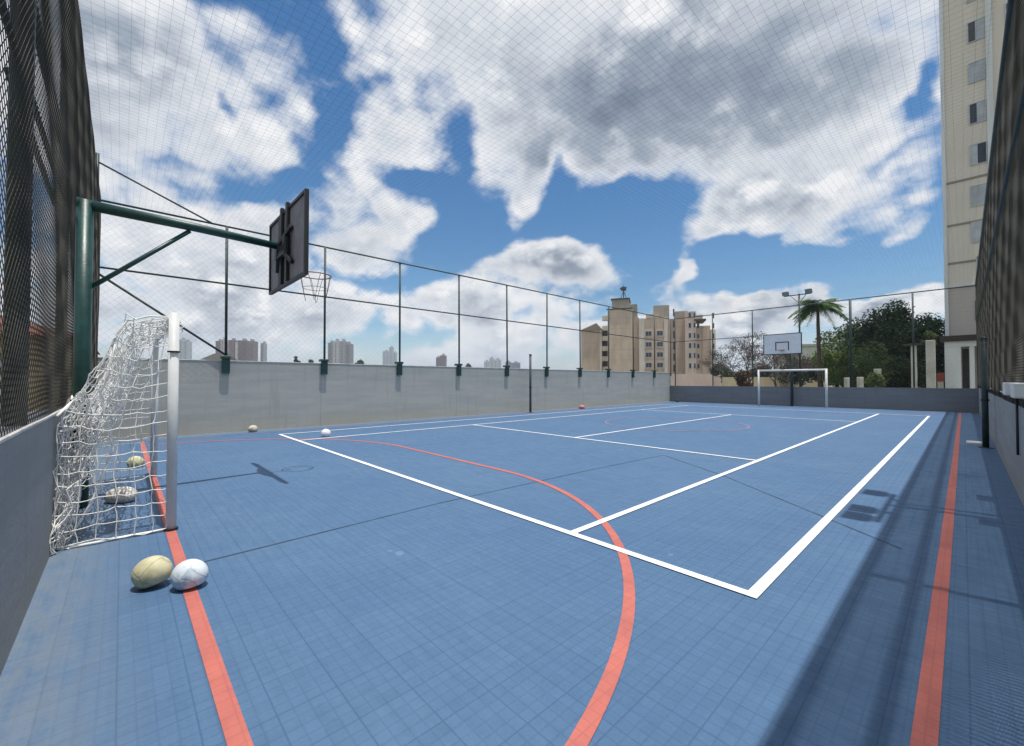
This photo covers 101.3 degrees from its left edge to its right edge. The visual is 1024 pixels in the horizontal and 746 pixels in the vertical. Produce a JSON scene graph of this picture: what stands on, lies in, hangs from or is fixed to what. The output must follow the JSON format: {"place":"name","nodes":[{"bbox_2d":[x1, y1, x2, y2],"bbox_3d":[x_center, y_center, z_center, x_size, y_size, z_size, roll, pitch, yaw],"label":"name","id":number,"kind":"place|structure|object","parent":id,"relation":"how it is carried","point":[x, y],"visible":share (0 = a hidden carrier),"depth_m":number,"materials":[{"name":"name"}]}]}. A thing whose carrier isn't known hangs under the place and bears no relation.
{"place":"outdoors","nodes":[
{"label":"outdoors","id":0,"kind":"place"},
{"bbox_2d":[0,315,100,418],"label":"tiled house","id":1,"kind":"structure","parent":0,"point":[53,330],"depth_m":13.95,"materials":[{"name":"paint"}]},
{"bbox_2d":[179,338,191,358],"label":"tower block","id":2,"kind":"structure","parent":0,"point":[185,346],"depth_m":621.05,"materials":[{"name":"grey paint"}]},
{"bbox_2d":[200,354,237,360],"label":"dark roofed house","id":3,"kind":"structure","parent":0,"point":[213,357],"depth_m":152.54,"materials":[{"name":"grey paint"}]},
{"bbox_2d":[215,338,237,357],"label":"tower block","id":4,"kind":"structure","parent":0,"point":[221,343],"depth_m":521.16,"materials":[{"name":"brown paint"}]},
{"bbox_2d":[235,339,257,360],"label":"tower block","id":5,"kind":"structure","parent":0,"point":[243,350],"depth_m":521.07,"materials":[{"name":"brown paint"}]},
{"bbox_2d":[260,341,266,360],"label":"tower block","id":6,"kind":"structure","parent":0,"point":[263,353],"depth_m":560.80,"materials":[{"name":"paint"}]},
{"bbox_2d":[328,339,353,363],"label":"tower block","id":7,"kind":"structure","parent":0,"point":[339,350],"depth_m":481.05,"materials":[{"name":"paint"}]},
{"bbox_2d":[383,346,396,364],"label":"tower block","id":8,"kind":"structure","parent":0,"point":[388,360],"depth_m":901.01,"materials":[{"name":"paint"}]},
{"bbox_2d":[436,354,446,365],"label":"tower block","id":9,"kind":"structure","parent":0,"point":[441,359],"depth_m":600.68,"materials":[{"name":"paint"}]},
{"bbox_2d":[0,0,944,371],"label":"sky","id":10,"kind":"structure","parent":0,"point":[237,267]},
{"bbox_2d":[484,357,500,367],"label":"tower block","id":11,"kind":"structure","parent":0,"point":[491,362],"depth_m":800.88,"materials":[{"name":"paint"}]},
{"bbox_2d":[0,401,1023,745],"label":"court floor","id":12,"kind":"structure","parent":0,"point":[670,573],"depth_m":2.84,"materials":[{"name":"blue plastic"}]},
{"bbox_2d":[49,312,184,554],"bbox_3d":[-4.475,0.475,4.846,0.925,2.070,3.186,1,-1,-43],"label":"football goal","id":13,"kind":"object","parent":12,"relation":"on","point":[87,446],"visible":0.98,"depth_m":3.91,"materials":[{"name":"white fabric"}]},
{"bbox_2d":[104,486,137,503],"bbox_3d":[-4.587,1.423,4.926,0.337,0.175,0.239,0,-1,-4],"label":"ball","id":14,"kind":"object","parent":12,"relation":"on","point":[125,490],"visible":0.87,"depth_m":4.85,"materials":[{"name":"beige leather"}]},
{"bbox_2d":[126,456,143,467],"bbox_3d":[-6.199,1.457,6.909,0.219,0.180,0.220,1,-1,-43],"label":"ball","id":15,"kind":"object","parent":12,"relation":"on","point":[136,463],"visible":0.68,"depth_m":6.85,"materials":[{"name":"beige leather"}]},
{"bbox_2d":[131,555,172,588],"bbox_3d":[-2.482,1.369,2.896,0.218,0.207,0.210,1,-1,-43],"label":"ball","id":16,"kind":"object","parent":12,"relation":"on","point":[150,571],"visible":0.99,"depth_m":2.83,"materials":[{"name":"yellow leather"}]},
{"bbox_2d":[170,559,208,589],"bbox_3d":[-2.215,1.379,2.886,0.208,0.188,0.210,1,-1,-43],"label":"ball","id":17,"kind":"object","parent":12,"relation":"on","point":[188,574],"visible":1,"depth_m":2.82,"materials":[{"name":"white leather"}]},
{"bbox_2d":[71,188,331,508],"bbox_3d":[-3.634,-0.487,5.556,1.709,4.020,2.652,0,-1,24],"label":"basketball hoop","id":18,"kind":"object","parent":12,"relation":"on","point":[287,244],"visible":0.98,"depth_m":5.11,"materials":[{"name":"green paint"}]},
{"bbox_2d":[248,425,257,431],"bbox_3d":[-7.192,1.540,11.651,0.240,0.188,0.240,1,-1,-43],"label":"ball","id":19,"kind":"object","parent":12,"relation":"on","point":[252,428],"visible":1,"depth_m":11.57,"materials":[{"name":"white leather"}]},
{"bbox_2d":[321,429,330,436],"bbox_3d":[-4.750,1.522,10.712,0.230,0.191,0.230,1,-1,-43],"label":"ball","id":20,"kind":"object","parent":12,"relation":"on","point":[325,432],"visible":1,"depth_m":10.63,"materials":[{"name":"white leather"}]},
{"bbox_2d":[529,354,531,412],"bbox_3d":[0.827,0.459,18.892,0.220,2.619,0.220,1,-1,-43],"label":"net post","id":21,"kind":"object","parent":12,"relation":"on","point":[530,383],"visible":1,"depth_m":18.86,"materials":[{"name":"metal"}]},
{"bbox_2d":[763,332,801,405],"bbox_3d":[14.899,-0.140,22.698,1.798,3.960,1.575,0,-1,-6],"label":"basketball hoop","id":22,"kind":"object","parent":12,"relation":"on","point":[790,344],"visible":0.99,"depth_m":22.71,"materials":[{"name":"green paint"}]},
{"bbox_2d":[758,369,827,407],"bbox_3d":[15.222,0.819,22.905,0.110,2.050,3.260,1,-1,-43],"label":"football goal","id":23,"kind":"object","parent":12,"relation":"on","point":[826,387],"visible":0.93,"depth_m":22.42,"materials":[{"name":"white paint"}]},
{"bbox_2d":[966,440,981,445],"bbox_3d":[10.336,1.563,9.380,0.350,0.059,0.250,1,-1,-43],"label":"white block","id":24,"kind":"object","parent":12,"relation":"on","point":[968,442],"depth_m":9.29,"materials":[{"name":"paint"}]},
{"bbox_2d":[978,337,993,448],"bbox_3d":[10.057,0.410,8.930,0.220,2.349,0.220,1,-1,-43],"label":"net post","id":25,"kind":"object","parent":12,"relation":"on","point":[984,399],"visible":1,"depth_m":8.90,"materials":[{"name":"metal"}]},
{"bbox_2d":[505,360,519,367],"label":"tower block","id":26,"kind":"structure","parent":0,"point":[515,363],"depth_m":800.68,"materials":[{"name":"paint"}]},
{"bbox_2d":[581,316,607,370],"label":"apartment building","id":27,"kind":"structure","parent":0,"point":[594,350],"depth_m":122.40,"materials":[{"name":"beige paint"}]},
{"bbox_2d":[606,286,686,373],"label":"apartment building","id":28,"kind":"structure","parent":0,"point":[640,331],"depth_m":110.87,"materials":[{"name":"beige paint"}]},
{"bbox_2d":[645,331,651,335],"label":"window","id":29,"kind":"structure","parent":28,"relation":"in","point":[648,333],"depth_m":110.34,"materials":[{"name":"glass"}]},
{"bbox_2d":[671,374,723,385],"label":"garden wall","id":30,"kind":"structure","parent":0,"point":[688,379],"depth_m":84.99,"materials":[{"name":"pink paint"}]},
{"bbox_2d":[684,311,715,373],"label":"apartment building","id":31,"kind":"structure","parent":0,"point":[691,350],"depth_m":106.18,"materials":[{"name":"pink paint"}]},
{"bbox_2d":[722,377,828,386],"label":"garden wall","id":32,"kind":"structure","parent":0,"point":[732,381],"depth_m":61.98,"materials":[{"name":"paint"}]},
{"bbox_2d":[773,344,829,386],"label":"pale house","id":33,"kind":"structure","parent":0,"point":[806,351],"depth_m":95.11,"materials":[{"name":"beige paint"}]},
{"bbox_2d":[903,343,921,387],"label":"pergola pillar","id":34,"kind":"structure","parent":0,"point":[915,349],"depth_m":28.84,"materials":[{"name":"beige concrete"}]},
{"bbox_2d":[925,340,935,387],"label":"pergola pillar","id":35,"kind":"structure","parent":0,"point":[931,376],"depth_m":28.19,"materials":[{"name":"beige concrete"}]},
{"bbox_2d":[937,373,943,387],"bbox_3d":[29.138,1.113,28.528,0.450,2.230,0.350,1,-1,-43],"label":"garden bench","id":36,"kind":"object","parent":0,"point":[940,380],"visible":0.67,"depth_m":28.52,"materials":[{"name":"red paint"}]},
{"bbox_2d":[940,334,976,387],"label":"entrance portico","id":37,"kind":"structure","parent":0,"point":[955,349],"depth_m":27.98,"materials":[{"name":"white paint"}]},
{"bbox_2d":[962,349,969,387],"bbox_3d":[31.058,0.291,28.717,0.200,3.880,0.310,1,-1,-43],"label":"dark door","id":38,"kind":"structure","parent":37,"relation":"in","point":[965,356],"depth_m":28.66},
{"bbox_2d":[939,0,1007,387],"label":"apartment tower","id":39,"kind":"structure","parent":0,"point":[996,13],"depth_m":29.33,"materials":[{"name":"beige paint"}]},
{"bbox_2d":[967,16,984,43],"bbox_3d":[32.082,-23.702,29.034,0.067,1.450,0.810,1,-1,-43],"label":"window","id":40,"kind":"structure","parent":39,"relation":"in","point":[971,27],"depth_m":29.03,"materials":[{"name":"glass"}]},
{"bbox_2d":[971,220,981,242],"bbox_3d":[32.082,-9.724,28.775,0.067,1.450,0.810,1,-1,-43],"label":"window","id":41,"kind":"structure","parent":39,"relation":"in","point":[978,224],"depth_m":28.89,"materials":[{"name":"glass"}]},
{"bbox_2d":[968,58,985,84],"bbox_3d":[32.082,-20.832,28.981,0.067,1.450,0.810,1,-1,-43],"label":"window","id":42,"kind":"structure","parent":39,"relation":"in","point":[980,76],"depth_m":28.96,"materials":[{"name":"glass"}]},
{"bbox_2d":[969,99,986,124],"bbox_3d":[32.082,-17.963,28.928,0.067,1.450,0.810,1,-1,-43],"label":"window","id":43,"kind":"structure","parent":39,"relation":"in","point":[977,115],"depth_m":28.92,"materials":[{"name":"glass"}]},
{"bbox_2d":[970,183,986,206],"bbox_3d":[32.082,-12.224,28.822,0.067,1.450,0.810,1,-1,-43],"label":"window","id":44,"kind":"structure","parent":39,"relation":"in","point":[981,196],"depth_m":28.85,"materials":[{"name":"glass"}]},
{"bbox_2d":[969,141,987,165],"bbox_3d":[32.082,-15.093,28.875,0.067,1.450,0.810,1,-1,-43],"label":"window","id":45,"kind":"structure","parent":39,"relation":"in","point":[982,146],"depth_m":28.87,"materials":[{"name":"glass"}]},
{"label":"ground","id":46,"kind":"structure","parent":0,"visible":0},
{"bbox_2d":[0,402,96,675],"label":"end wall","id":47,"kind":"structure","parent":46,"relation":"on","point":[28,462],"depth_m":2.47,"materials":[{"name":"grey concrete"}]},
{"bbox_2d":[0,0,100,436],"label":"end fence","id":48,"kind":"object","parent":47,"relation":"on","point":[68,150],"visible":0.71,"depth_m":2.83,"materials":[{"name":"black metal"}]},
{"bbox_2d":[77,0,994,318],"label":"roof net","id":49,"kind":"object","parent":48,"relation":"attached to","point":[589,162],"visible":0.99,"depth_m":8.24,"materials":[{"name":"grey fabric"}]},
{"bbox_2d":[354,359,364,363],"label":"distant tree","id":50,"kind":"object","parent":46,"relation":"on","point":[360,361],"visible":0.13,"depth_m":238.73,"materials":[{"name":"green plant"}]},
{"bbox_2d":[97,357,670,440],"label":"long wall","id":51,"kind":"structure","parent":46,"relation":"on","point":[245,395],"depth_m":13.83,"materials":[{"name":"grey concrete"}]},
{"bbox_2d":[96,153,670,377],"bbox_3d":[0.602,-2.406,19.405,28.272,5.130,0.260,1,-1,-43],"label":"long side fence","id":52,"kind":"object","parent":51,"relation":"on","point":[225,358],"visible":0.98,"depth_m":13.85,"materials":[{"name":"black metal"}]},
{"bbox_2d":[709,363,743,382],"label":"leafy tree","id":53,"kind":"object","parent":46,"relation":"on","point":[727,372],"visible":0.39,"depth_m":74.58,"materials":[{"name":"green plant"}]},
{"bbox_2d":[734,369,751,385],"bbox_3d":[19.841,1.020,35.979,1.366,2.702,1.484,1,-1,-43],"label":"shrub","id":54,"kind":"object","parent":46,"relation":"on","point":[743,380],"visible":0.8,"depth_m":35.84,"materials":[{"name":"brown plant"}]},
{"bbox_2d":[693,331,804,382],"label":"bare tree","id":55,"kind":"object","parent":46,"relation":"on","point":[748,353],"visible":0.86,"depth_m":42.43,"materials":[{"name":"brown plant"}]},
{"bbox_2d":[742,366,784,376],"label":"leafy tree","id":56,"kind":"object","parent":46,"relation":"on","point":[762,374],"visible":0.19,"depth_m":67.48,"materials":[{"name":"green plant"}]},
{"bbox_2d":[748,342,816,386],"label":"bare tree","id":57,"kind":"object","parent":46,"relation":"on","point":[795,363],"visible":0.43,"depth_m":46.52,"materials":[{"name":"brown plant"}]},
{"bbox_2d":[775,357,813,385],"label":"leafy tree","id":58,"kind":"object","parent":46,"relation":"on","point":[796,378],"visible":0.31,"depth_m":59.68,"materials":[{"name":"green plant"}]},
{"bbox_2d":[782,288,812,386],"bbox_3d":[16.085,-1.901,23.614,0.398,5.515,1.440,1,-1,-43],"label":"floodlight pole","id":59,"kind":"object","parent":46,"relation":"on","point":[784,294],"visible":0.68,"depth_m":23.64,"materials":[{"name":"grey metal"}]},
{"bbox_2d":[801,357,832,386],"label":"leafy tree","id":60,"kind":"object","parent":46,"relation":"on","point":[809,374],"visible":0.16,"depth_m":49.96,"materials":[{"name":"green plant"}]},
{"bbox_2d":[787,298,848,386],"bbox_3d":[26.381,-2.078,35.931,4.173,8.890,4.263,0,-1,-11],"label":"palm tree","id":61,"kind":"object","parent":46,"relation":"on","point":[824,307],"visible":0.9,"depth_m":35.90,"materials":[{"name":"green plant"}]},
{"bbox_2d":[670,386,978,412],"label":"end wall","id":62,"kind":"structure","parent":46,"relation":"on","point":[966,400],"depth_m":21.93,"materials":[{"name":"grey concrete"}]},
{"bbox_2d":[671,285,977,387],"bbox_3d":[15.833,-1.528,23.789,0.110,4.597,14.251,1,-1,-43],"label":"end fence","id":63,"kind":"object","parent":62,"relation":"on","point":[850,340],"visible":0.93,"depth_m":21.83,"materials":[{"name":"grey metal"}]},
{"bbox_2d":[809,330,862,386],"bbox_3d":[28.654,-0.755,36.879,3.346,6.292,4.710,0,-1,-25],"label":"leafy tree","id":64,"kind":"object","parent":46,"relation":"on","point":[833,361],"visible":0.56,"depth_m":36.69,"materials":[{"name":"green plant"}]},
{"bbox_2d":[844,378,849,386],"bbox_3d":[24.838,1.311,31.131,0.220,1.930,0.300,0,-1,0],"label":"gate post","id":65,"kind":"object","parent":46,"relation":"on","point":[846,382],"visible":0.43,"depth_m":31.01,"materials":[{"name":"beige concrete"}]},
{"bbox_2d":[822,317,886,357],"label":"dense tree","id":66,"kind":"object","parent":46,"relation":"on","point":[857,341],"visible":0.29,"depth_m":40.74,"materials":[{"name":"green plant"}]},
{"bbox_2d":[857,377,863,386],"bbox_3d":[25.833,1.292,31.131,0.300,1.968,0.300,0,-1,0],"label":"gate post","id":67,"kind":"object","parent":46,"relation":"on","point":[860,382],"visible":0.43,"depth_m":31.00,"materials":[{"name":"beige concrete"}]},
{"bbox_2d":[830,341,898,387],"bbox_3d":[28.494,-0.144,34.086,4.662,4.972,4.171,1,-1,-43],"label":"leafy tree","id":68,"kind":"object","parent":46,"relation":"on","point":[866,367],"visible":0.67,"depth_m":33.35,"materials":[{"name":"green plant"}]},
{"bbox_2d":[824,334,923,387],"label":"dense tree","id":69,"kind":"object","parent":46,"relation":"on","point":[846,374],"visible":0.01,"depth_m":47.60,"materials":[{"name":"green plant"}]},
{"bbox_2d":[864,372,887,387],"bbox_3d":[26.662,1.085,30.748,1.473,2.379,1.361,1,-1,-43],"label":"shrub","id":70,"kind":"object","parent":46,"relation":"on","point":[876,379],"visible":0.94,"depth_m":30.54,"materials":[{"name":"green plant"}]},
{"bbox_2d":[874,369,881,387],"bbox_3d":[27.135,0.986,31.137,0.340,2.580,0.300,0,-1,0],"label":"gate post","id":71,"kind":"object","parent":46,"relation":"on","point":[878,371],"visible":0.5,"depth_m":31.01,"materials":[{"name":"beige concrete"}]},
{"bbox_2d":[853,306,909,354],"bbox_3d":[35.865,-2.027,40.307,5.781,8.957,5.673,1,-1,-43],"label":"dense tree","id":72,"kind":"object","parent":46,"relation":"on","point":[873,317],"visible":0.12,"depth_m":39.81,"materials":[{"name":"green plant"}]},
{"bbox_2d":[869,299,944,387],"bbox_3d":[35.558,-2.244,37.779,5.668,9.298,5.231,1,-1,-43],"label":"dense tree","id":73,"kind":"object","parent":46,"relation":"on","point":[899,321],"visible":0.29,"depth_m":37.80,"materials":[{"name":"green plant"}]},
{"bbox_2d":[873,355,944,387],"bbox_3d":[31.557,0.413,33.644,4.739,3.836,5.488,1,-1,-43],"label":"dense tree","id":74,"kind":"object","parent":46,"relation":"on","point":[905,365],"visible":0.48,"depth_m":32.94,"materials":[{"name":"green plant"}]},
{"bbox_2d":[891,319,944,387],"bbox_3d":[35.342,-1.074,35.433,4.823,6.872,4.807,1,-1,-43],"label":"dense tree","id":75,"kind":"object","parent":46,"relation":"on","point":[940,352],"visible":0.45,"depth_m":34.96,"materials":[{"name":"green plant"}]},
{"bbox_2d":[920,330,937,351],"bbox_3d":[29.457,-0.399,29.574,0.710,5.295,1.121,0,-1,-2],"label":"shrub","id":76,"kind":"object","parent":46,"relation":"on","point":[931,335],"visible":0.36,"depth_m":29.48,"materials":[{"name":"green plant"}]},
{"bbox_2d":[979,388,1023,505],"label":"side wall","id":77,"kind":"structure","parent":46,"relation":"on","point":[1002,425],"depth_m":6.25,"materials":[{"name":"grey concrete"}]},
{"bbox_2d":[975,0,1023,407],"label":"side fence","id":78,"kind":"object","parent":77,"relation":"on","point":[999,282],"visible":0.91,"depth_m":5.72,"materials":[{"name":"green paint"}]},
{"bbox_2d":[1002,382,1019,454],"bbox_3d":[5.933,0.536,4.918,0.340,0.850,0.220,1,-1,-43],"label":"junction box","id":79,"kind":"object","parent":77,"relation":"attached to","point":[1006,387],"visible":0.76,"depth_m":4.91,"materials":[{"name":"white paint"}]},
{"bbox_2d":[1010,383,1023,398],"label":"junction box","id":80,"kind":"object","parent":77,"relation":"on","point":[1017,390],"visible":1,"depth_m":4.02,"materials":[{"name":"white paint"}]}
]}

